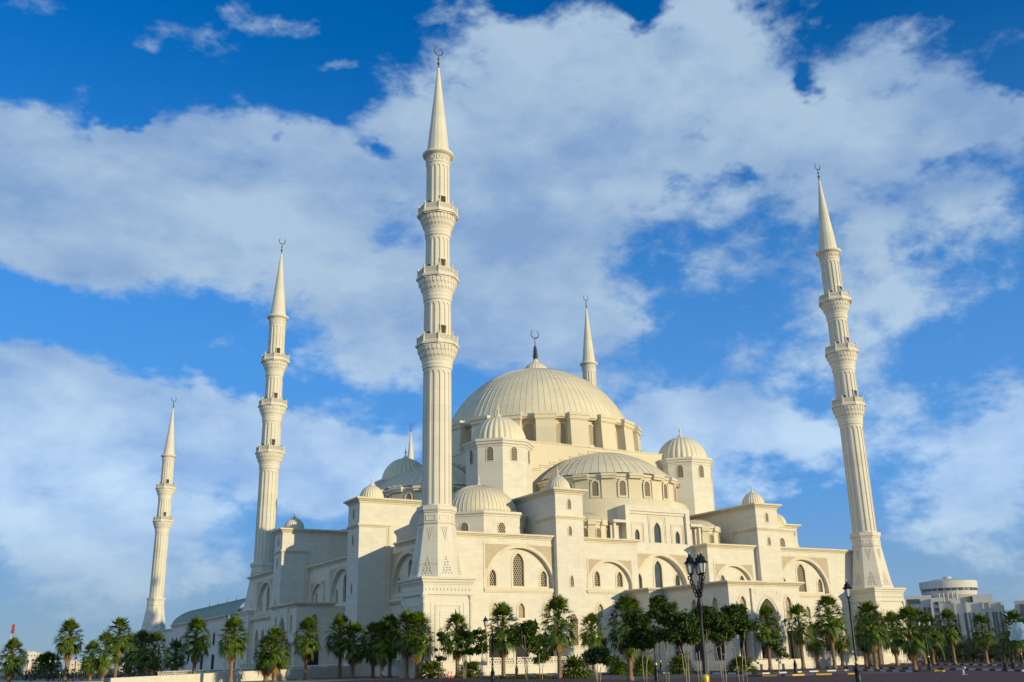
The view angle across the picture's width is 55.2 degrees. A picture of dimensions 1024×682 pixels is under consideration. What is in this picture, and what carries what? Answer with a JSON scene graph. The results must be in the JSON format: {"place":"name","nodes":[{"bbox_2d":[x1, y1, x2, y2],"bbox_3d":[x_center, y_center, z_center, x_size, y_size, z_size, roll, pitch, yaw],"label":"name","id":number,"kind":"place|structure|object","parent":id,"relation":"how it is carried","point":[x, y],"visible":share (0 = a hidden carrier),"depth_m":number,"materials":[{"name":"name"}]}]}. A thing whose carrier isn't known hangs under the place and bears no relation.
{"place":"outdoors","nodes":[
{"label":"outdoors","id":0,"kind":"place"},
{"bbox_2d":[0,658,997,681],"bbox_3d":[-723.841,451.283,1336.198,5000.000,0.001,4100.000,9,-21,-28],"label":"ground","id":1,"kind":"structure","parent":0,"point":[77,679],"depth_m":172.42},
{"bbox_2d":[0,635,28,681],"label":"palm tree","id":2,"kind":"object","parent":1,"relation":"on","point":[12,661],"visible":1,"depth_m":155.66,"materials":[{"name":"green plant"}]},
{"bbox_2d":[29,651,52,676],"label":"palm tree","id":3,"kind":"object","parent":1,"relation":"on","point":[40,657],"visible":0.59,"depth_m":258.68,"materials":[{"name":"green plant"}]},
{"bbox_2d":[36,650,57,677],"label":"tree","id":4,"kind":"object","parent":1,"relation":"on","point":[48,654],"visible":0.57,"depth_m":259.23,"materials":[{"name":"green plant"}]},
{"bbox_2d":[53,617,84,681],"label":"palm tree","id":5,"kind":"object","parent":1,"relation":"on","point":[66,649],"visible":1,"depth_m":160.91,"materials":[{"name":"green plant"}]},
{"bbox_2d":[0,667,166,679],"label":"scrub","id":6,"kind":"object","parent":1,"relation":"on","point":[108,674],"visible":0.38,"depth_m":226.32,"materials":[{"name":"green plant"}]},
{"bbox_2d":[79,640,102,680],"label":"palm tree","id":7,"kind":"object","parent":1,"relation":"on","point":[84,667],"visible":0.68,"depth_m":179.62,"materials":[{"name":"green plant"}]},
{"bbox_2d":[86,630,120,680],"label":"palm tree","id":8,"kind":"object","parent":1,"relation":"on","point":[102,666],"visible":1,"depth_m":140.87,"materials":[{"name":"green plant"}]},
{"bbox_2d":[104,616,133,677],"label":"palm tree","id":9,"kind":"object","parent":1,"relation":"on","point":[120,621],"visible":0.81,"depth_m":158.63,"materials":[{"name":"green plant"}]},
{"bbox_2d":[117,633,139,676],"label":"palm tree","id":10,"kind":"object","parent":1,"relation":"on","point":[123,660],"visible":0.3,"depth_m":190.61,"materials":[{"name":"green plant"}]},
{"bbox_2d":[125,629,152,676],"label":"palm tree","id":11,"kind":"object","parent":1,"relation":"on","point":[140,635],"visible":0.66,"depth_m":178.57,"materials":[{"name":"green plant"}]},
{"bbox_2d":[137,630,171,675],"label":"palm tree","id":12,"kind":"object","parent":1,"relation":"on","point":[150,664],"visible":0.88,"depth_m":145.78,"materials":[{"name":"green plant"}]},
{"bbox_2d":[135,397,176,672],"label":"minaret","id":13,"kind":"object","parent":1,"relation":"on","point":[154,616],"visible":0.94,"depth_m":332.63,"materials":[{"name":"stone"}]},
{"bbox_2d":[164,640,186,670],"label":"round tree","id":14,"kind":"object","parent":1,"relation":"on","point":[175,656],"visible":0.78,"depth_m":189.54,"materials":[{"name":"green plant"}]},
{"bbox_2d":[180,615,211,673],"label":"palm tree","id":15,"kind":"object","parent":1,"relation":"on","point":[195,651],"visible":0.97,"depth_m":138.52,"materials":[{"name":"green plant"}]},
{"bbox_2d":[151,598,245,671],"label":"courtyard wing","id":16,"kind":"structure","parent":1,"relation":"on","point":[216,616],"depth_m":242.76,"materials":[{"name":"stone"}]},
{"bbox_2d":[216,615,250,681],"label":"palm tree","id":17,"kind":"object","parent":1,"relation":"on","point":[233,642],"visible":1,"depth_m":132.07,"materials":[{"name":"green plant"}]},
{"bbox_2d":[158,664,342,675],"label":"ramp balustrade","id":18,"kind":"object","parent":1,"relation":"on","point":[225,670],"visible":0.3,"depth_m":161.89,"materials":[{"name":"beige stone"}]},
{"bbox_2d":[235,238,289,667],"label":"minaret","id":19,"kind":"object","parent":1,"relation":"on","point":[272,407],"visible":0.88,"depth_m":229.12,"materials":[{"name":"stone"}]},
{"bbox_2d":[251,633,279,680],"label":"palm tree","id":20,"kind":"object","parent":1,"relation":"on","point":[266,675],"visible":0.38,"depth_m":134.26,"materials":[{"name":"green plant"}]},
{"bbox_2d":[257,625,292,681],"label":"palm tree","id":21,"kind":"object","parent":1,"relation":"on","point":[275,664],"visible":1,"depth_m":132.11,"materials":[{"name":"green plant"}]},
{"bbox_2d":[289,613,323,679],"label":"palm tree","id":22,"kind":"object","parent":1,"relation":"on","point":[304,649],"visible":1,"depth_m":139.48,"materials":[{"name":"green plant"}]},
{"bbox_2d":[322,612,351,678],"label":"palm tree","id":23,"kind":"object","parent":1,"relation":"on","point":[340,619],"visible":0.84,"depth_m":144.77,"materials":[{"name":"green plant"}]},
{"bbox_2d":[337,621,369,678],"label":"palm tree","id":24,"kind":"object","parent":1,"relation":"on","point":[353,656],"visible":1,"depth_m":141.60,"materials":[{"name":"green plant"}]},
{"bbox_2d":[358,621,388,677],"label":"palm tree","id":25,"kind":"object","parent":1,"relation":"on","point":[371,627],"visible":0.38,"depth_m":144.02,"materials":[{"name":"green plant"}]},
{"bbox_2d":[365,616,398,678],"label":"palm tree","id":26,"kind":"object","parent":1,"relation":"on","point":[378,649],"visible":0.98,"depth_m":137.56,"materials":[{"name":"green plant"}]},
{"bbox_2d":[375,612,400,677],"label":"palm tree","id":27,"kind":"object","parent":1,"relation":"on","point":[392,618],"visible":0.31,"depth_m":144.12,"materials":[{"name":"green plant"}]},
{"bbox_2d":[390,608,424,678],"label":"palm tree","id":28,"kind":"object","parent":1,"relation":"on","point":[403,616],"visible":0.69,"depth_m":134.30,"materials":[{"name":"green plant"}]},
{"bbox_2d":[398,610,436,677],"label":"palm tree","id":29,"kind":"object","parent":1,"relation":"on","point":[419,649],"visible":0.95,"depth_m":132.87,"materials":[{"name":"green plant"}]},
{"bbox_2d":[397,47,475,677],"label":"minaret","id":30,"kind":"object","parent":1,"relation":"on","point":[436,585],"visible":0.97,"depth_m":149.42,"materials":[{"name":"stone"}]},
{"bbox_2d":[240,330,863,676],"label":"mosque","id":31,"kind":"structure","parent":1,"relation":"on","point":[563,485],"depth_m":174.57,"materials":[{"name":"stone"}]},
{"bbox_2d":[488,567,497,586],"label":"window","id":32,"kind":"structure","parent":31,"relation":"in","point":[492,575],"depth_m":151.74,"materials":[{"name":"stone"}]},
{"bbox_2d":[511,551,525,587],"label":"window","id":33,"kind":"structure","parent":31,"relation":"in","point":[518,564],"depth_m":154.28,"materials":[{"name":"stone"}]},
{"bbox_2d":[516,600,526,619],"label":"window","id":34,"kind":"structure","parent":31,"relation":"in","point":[521,609],"depth_m":151.78,"materials":[{"name":"stone"}]},
{"bbox_2d":[523,422,534,440],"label":"window","id":35,"kind":"structure","parent":31,"relation":"in","point":[528,428],"depth_m":194.08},
{"bbox_2d":[539,568,548,587],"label":"window","id":36,"kind":"structure","parent":31,"relation":"in","point":[543,575],"depth_m":156.06,"materials":[{"name":"stone"}]},
{"bbox_2d":[555,421,567,443],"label":"window","id":37,"kind":"structure","parent":31,"relation":"in","point":[561,428],"depth_m":194.27,"materials":[{"name":"stone"}]},
{"bbox_2d":[568,612,579,646],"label":"window","id":38,"kind":"structure","parent":31,"relation":"in","point":[575,616],"depth_m":154.13,"materials":[{"name":"stone"}]},
{"bbox_2d":[588,423,595,445],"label":"window","id":39,"kind":"structure","parent":31,"relation":"in","point":[592,434],"depth_m":196.66,"materials":[{"name":"stone"}]},
{"bbox_2d":[590,480,600,497],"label":"window","id":40,"kind":"structure","parent":31,"relation":"in","point":[594,485],"depth_m":176.24,"materials":[{"name":"stone"}]},
{"bbox_2d":[593,569,601,587],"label":"window","id":41,"kind":"structure","parent":31,"relation":"in","point":[597,579],"depth_m":160.86,"materials":[{"name":"stone"}]},
{"bbox_2d":[596,601,605,619],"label":"window","id":42,"kind":"structure","parent":31,"relation":"in","point":[600,608],"depth_m":158.79,"materials":[{"name":"stone"}]},
{"bbox_2d":[615,570,623,588],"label":"window","id":43,"kind":"structure","parent":31,"relation":"in","point":[619,578],"depth_m":162.99,"materials":[{"name":"stone"}]},
{"bbox_2d":[618,479,627,496],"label":"window","id":44,"kind":"structure","parent":31,"relation":"in","point":[622,484],"depth_m":176.24,"materials":[{"name":"stone"}]},
{"bbox_2d":[643,480,651,497],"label":"window","id":45,"kind":"structure","parent":31,"relation":"in","point":[646,484],"depth_m":177.84,"materials":[{"name":"stone"}]},
{"bbox_2d":[653,520,662,542],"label":"window","id":46,"kind":"structure","parent":31,"relation":"in","point":[657,529],"depth_m":173.74,"materials":[{"name":"stone"}]},
{"bbox_2d":[653,558,664,587],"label":"window","id":47,"kind":"structure","parent":31,"relation":"in","point":[658,572],"depth_m":171.99,"materials":[{"name":"stone"}]},
{"bbox_2d":[784,594,793,619],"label":"window","id":48,"kind":"structure","parent":31,"relation":"in","point":[788,602],"depth_m":150.82,"materials":[{"name":"stone"}]},
{"bbox_2d":[796,562,807,592],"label":"window","id":49,"kind":"structure","parent":31,"relation":"in","point":[801,576],"depth_m":183.24,"materials":[{"name":"stone"}]},
{"bbox_2d":[580,295,597,386],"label":"minaret","id":50,"kind":"object","parent":1,"relation":"on","point":[588,364],"visible":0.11,"depth_m":283.90,"materials":[{"name":"stone"}]},
{"bbox_2d":[905,577,1007,657],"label":"office building","id":51,"kind":"structure","parent":1,"relation":"on","point":[963,600],"depth_m":310.64,"materials":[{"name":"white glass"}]},
{"bbox_2d":[0,0,1023,668],"label":"sky","id":52,"kind":"structure","parent":0,"point":[652,162],"materials":[{"name":"blue"}]},
{"bbox_2d":[322,660,1023,681],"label":"paved square","id":53,"kind":"structure","parent":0,"point":[981,676],"depth_m":96.13,"materials":[{"name":"stone"}]},
{"bbox_2d":[109,666,355,681],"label":"wall","id":54,"kind":"structure","parent":53,"relation":"on","point":[324,672],"depth_m":139.10,"materials":[{"name":"beige stone"}]},
{"bbox_2d":[414,659,449,678],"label":"dwarf palm","id":55,"kind":"object","parent":53,"relation":"on","point":[428,667],"visible":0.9,"depth_m":130.63,"materials":[{"name":"green plant"}]},
{"bbox_2d":[433,628,447,676],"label":"leafy tree","id":56,"kind":"object","parent":53,"relation":"on","point":[442,639],"visible":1,"depth_m":128.39,"materials":[{"name":"green plant"}]},
{"bbox_2d":[440,609,471,677],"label":"palm tree","id":57,"kind":"object","parent":53,"relation":"on","point":[456,618],"visible":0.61,"depth_m":131.71,"materials":[{"name":"green plant"}]},
{"bbox_2d":[452,623,470,678],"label":"leafy tree","id":58,"kind":"object","parent":53,"relation":"on","point":[462,632],"visible":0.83,"depth_m":122.20,"materials":[{"name":"green plant"}]},
{"bbox_2d":[454,660,485,677],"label":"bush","id":59,"kind":"object","parent":53,"relation":"on","point":[469,666],"visible":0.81,"depth_m":127.16,"materials":[{"name":"green plant"}]},
{"bbox_2d":[464,627,490,681],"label":"leafy tree","id":60,"kind":"object","parent":53,"relation":"on","point":[480,647],"visible":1,"depth_m":87.66,"materials":[{"name":"green plant"}]},
{"bbox_2d":[483,615,501,681],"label":"street lamp","id":61,"kind":"object","parent":53,"relation":"on","point":[485,621],"visible":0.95,"depth_m":92.86,"materials":[{"name":"black metal"}]},
{"bbox_2d":[486,601,519,677],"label":"palm tree","id":62,"kind":"object","parent":53,"relation":"on","point":[500,643],"visible":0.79,"depth_m":120.34,"materials":[{"name":"green plant"}]},
{"bbox_2d":[471,673,556,678],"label":"ground cover","id":63,"kind":"object","parent":53,"relation":"on","point":[517,677],"visible":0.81,"depth_m":114.73,"materials":[{"name":"green plant"}]},
{"bbox_2d":[505,618,540,681],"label":"leafy tree","id":64,"kind":"object","parent":53,"relation":"on","point":[519,637],"visible":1,"depth_m":90.55,"materials":[{"name":"green plant"}]},
{"bbox_2d":[531,632,551,679],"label":"leafy tree","id":65,"kind":"object","parent":53,"relation":"on","point":[545,654],"visible":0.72,"depth_m":106.49,"materials":[{"name":"green plant"}]},
{"bbox_2d":[539,593,579,678],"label":"palm tree","id":66,"kind":"object","parent":53,"relation":"on","point":[557,639],"visible":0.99,"depth_m":111.28,"materials":[{"name":"green plant"}]},
{"bbox_2d":[555,654,594,678],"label":"dwarf palm","id":67,"kind":"object","parent":53,"relation":"on","point":[573,666],"visible":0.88,"depth_m":110.97,"materials":[{"name":"green plant"}]},
{"bbox_2d":[581,646,619,681],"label":"leafy tree","id":68,"kind":"object","parent":53,"relation":"on","point":[602,655],"visible":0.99,"depth_m":90.61,"materials":[{"name":"green plant"}]},
{"bbox_2d":[606,658,627,674],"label":"dwarf palm","id":69,"kind":"object","parent":53,"relation":"on","point":[618,668],"visible":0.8,"depth_m":126.64,"materials":[{"name":"green plant"}]},
{"bbox_2d":[605,593,651,680],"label":"palm tree","id":70,"kind":"object","parent":53,"relation":"on","point":[630,602],"visible":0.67,"depth_m":95.53,"materials":[{"name":"green plant"}]},
{"bbox_2d":[621,608,663,681],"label":"leafy tree","id":71,"kind":"object","parent":53,"relation":"on","point":[638,621],"visible":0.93,"depth_m":86.51,"materials":[{"name":"green plant"}]},
{"bbox_2d":[626,655,661,675],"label":"dwarf palm","id":72,"kind":"object","parent":53,"relation":"on","point":[638,665],"visible":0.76,"depth_m":116.97,"materials":[{"name":"green plant"}]},
{"bbox_2d":[646,593,677,681],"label":"leafy tree","id":73,"kind":"object","parent":53,"relation":"on","point":[659,611],"visible":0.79,"depth_m":75.70,"materials":[{"name":"green plant"}]},
{"bbox_2d":[663,652,695,673],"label":"dwarf palm","id":74,"kind":"object","parent":53,"relation":"on","point":[675,664],"visible":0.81,"depth_m":123.08,"materials":[{"name":"green plant"}]},
{"bbox_2d":[664,608,705,681],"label":"leafy tree","id":75,"kind":"object","parent":53,"relation":"on","point":[680,631],"visible":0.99,"depth_m":73.17,"materials":[{"name":"green plant"}]},
{"bbox_2d":[684,550,709,681],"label":"street lamp","id":76,"kind":"object","parent":53,"relation":"on","point":[700,562],"visible":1,"depth_m":35.25,"materials":[{"name":"black metal"}]},
{"bbox_2d":[689,604,721,680],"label":"leafy tree","id":77,"kind":"object","parent":53,"relation":"on","point":[706,609],"visible":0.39,"depth_m":79.01,"materials":[{"name":"green plant"}]},
{"bbox_2d":[703,610,736,681],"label":"leafy tree","id":78,"kind":"object","parent":53,"relation":"on","point":[722,627],"visible":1,"depth_m":74.74,"materials":[{"name":"green plant"}]},
{"bbox_2d":[720,601,760,681],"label":"leafy tree","id":79,"kind":"object","parent":53,"relation":"on","point":[737,616],"visible":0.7,"depth_m":80.05,"materials":[{"name":"green plant"}]},
{"bbox_2d":[726,655,759,672],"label":"dwarf palm","id":80,"kind":"object","parent":53,"relation":"on","point":[733,666],"visible":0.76,"depth_m":119.83,"materials":[{"name":"green plant"}]},
{"bbox_2d":[752,604,781,669],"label":"palm tree","id":81,"kind":"object","parent":53,"relation":"on","point":[765,611],"visible":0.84,"depth_m":140.58,"materials":[{"name":"green plant"}]},
{"bbox_2d":[763,630,790,676],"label":"leafy tree","id":82,"kind":"object","parent":53,"relation":"on","point":[776,648],"visible":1,"depth_m":99.47,"materials":[{"name":"green plant"}]},
{"bbox_2d":[783,602,814,668],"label":"palm tree","id":83,"kind":"object","parent":53,"relation":"on","point":[796,610],"visible":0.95,"depth_m":144.72,"materials":[{"name":"green plant"}]},
{"bbox_2d":[690,669,918,673],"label":"painted kerb","id":84,"kind":"structure","parent":53,"relation":"on","point":[816,671],"depth_m":116.50,"materials":[{"name":"black paint"}]},
{"bbox_2d":[811,594,849,668],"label":"palm tree","id":85,"kind":"object","parent":53,"relation":"on","point":[828,629],"visible":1,"depth_m":138.63,"materials":[{"name":"green plant"}]},
{"bbox_2d":[842,579,861,681],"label":"street lamp","id":86,"kind":"object","parent":53,"relation":"on","point":[847,587],"visible":1,"depth_m":67.20,"materials":[{"name":"black metal"}]},
{"bbox_2d":[814,163,911,663],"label":"minaret","id":87,"kind":"object","parent":53,"relation":"on","point":[871,579],"visible":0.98,"depth_m":194.63,"materials":[{"name":"stone"}]},
{"bbox_2d":[849,599,891,669],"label":"palm tree","id":88,"kind":"object","parent":53,"relation":"on","point":[871,641],"visible":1,"depth_m":127.21,"materials":[{"name":"green plant"}]},
{"bbox_2d":[879,609,905,665],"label":"palm tree","id":89,"kind":"object","parent":53,"relation":"on","point":[890,614],"visible":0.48,"depth_m":154.38,"materials":[{"name":"green plant"}]},
{"bbox_2d":[888,602,933,669],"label":"palm tree","id":90,"kind":"object","parent":53,"relation":"on","point":[911,648],"visible":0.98,"depth_m":119.17,"materials":[{"name":"green plant"}]},
{"bbox_2d":[816,667,1023,671],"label":"painted kerb","id":91,"kind":"structure","parent":53,"relation":"on","point":[933,668],"depth_m":117.36,"materials":[{"name":"black paint"}]},
{"bbox_2d":[916,618,932,669],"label":"street lamp","id":92,"kind":"object","parent":53,"relation":"on","point":[918,621],"visible":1,"depth_m":117.46,"materials":[{"name":"black metal"}]},
{"bbox_2d":[915,611,945,664],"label":"palm tree","id":93,"kind":"object","parent":53,"relation":"on","point":[936,636],"visible":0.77,"depth_m":158.98,"materials":[{"name":"green plant"}]},
{"bbox_2d":[937,608,963,663],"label":"palm tree","id":94,"kind":"object","parent":53,"relation":"on","point":[951,639],"visible":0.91,"depth_m":163.47,"materials":[{"name":"green plant"}]},
{"bbox_2d":[938,641,972,662],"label":"date palm","id":95,"kind":"object","parent":53,"relation":"on","point":[957,658],"visible":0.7,"depth_m":178.83,"materials":[{"name":"green plant"}]},
{"bbox_2d":[956,640,989,662],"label":"date palm","id":96,"kind":"object","parent":53,"relation":"on","point":[973,653],"visible":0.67,"depth_m":177.98,"materials":[{"name":"green plant"}]},
{"bbox_2d":[969,612,997,663],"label":"palm tree","id":97,"kind":"object","parent":53,"relation":"on","point":[983,638],"visible":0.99,"depth_m":151.26,"materials":[{"name":"green plant"}]},
{"bbox_2d":[973,642,1010,662],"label":"date palm","id":98,"kind":"object","parent":53,"relation":"on","point":[991,656],"visible":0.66,"depth_m":172.28,"materials":[{"name":"green plant"}]},
{"bbox_2d":[990,642,1023,661],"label":"date palm","id":99,"kind":"object","parent":53,"relation":"on","point":[1007,655],"visible":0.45,"depth_m":175.76,"materials":[{"name":"green plant"}]},
{"bbox_2d":[998,608,1023,664],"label":"palm tree","id":100,"kind":"object","parent":53,"relation":"on","point":[1017,647],"visible":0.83,"depth_m":134.66,"materials":[{"name":"green plant"}]},
{"bbox_2d":[490,664,886,675],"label":"terrace path","id":101,"kind":"structure","parent":0,"point":[816,666],"depth_m":169.24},
{"bbox_2d":[578,612,607,672],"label":"palm tree","id":102,"kind":"object","parent":101,"relation":"on","point":[591,641],"visible":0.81,"depth_m":149.27,"materials":[{"name":"green plant"}]},
{"bbox_2d":[805,623,826,665],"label":"tree","id":103,"kind":"object","parent":101,"relation":"on","point":[816,647],"visible":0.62,"depth_m":167.92,"materials":[{"name":"green plant"}]},
{"bbox_2d":[826,621,852,665],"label":"palm tree","id":104,"kind":"object","parent":101,"relation":"on","point":[842,647],"visible":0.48,"depth_m":171.60,"materials":[{"name":"green plant"}]},
{"bbox_2d":[495,671,919,678],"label":"service road","id":105,"kind":"structure","parent":0,"point":[674,676],"depth_m":110.32,"materials":[{"name":"asphalt"}]},
{"bbox_2d":[783,617,797,673],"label":"street lamp","id":106,"kind":"object","parent":105,"relation":"on","point":[785,621],"visible":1,"depth_m":113.00,"materials":[{"name":"black metal"}]},
{"bbox_2d":[747,673,854,676],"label":"painted kerb","id":107,"kind":"structure","parent":105,"relation":"on","point":[805,674],"depth_m":101.45,"materials":[{"name":"yellow paint"}]},
{"bbox_2d":[1010,622,1023,640],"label":"blue canopy","id":108,"kind":"object","parent":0,"point":[1017,626],"visible":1,"depth_m":128.38,"materials":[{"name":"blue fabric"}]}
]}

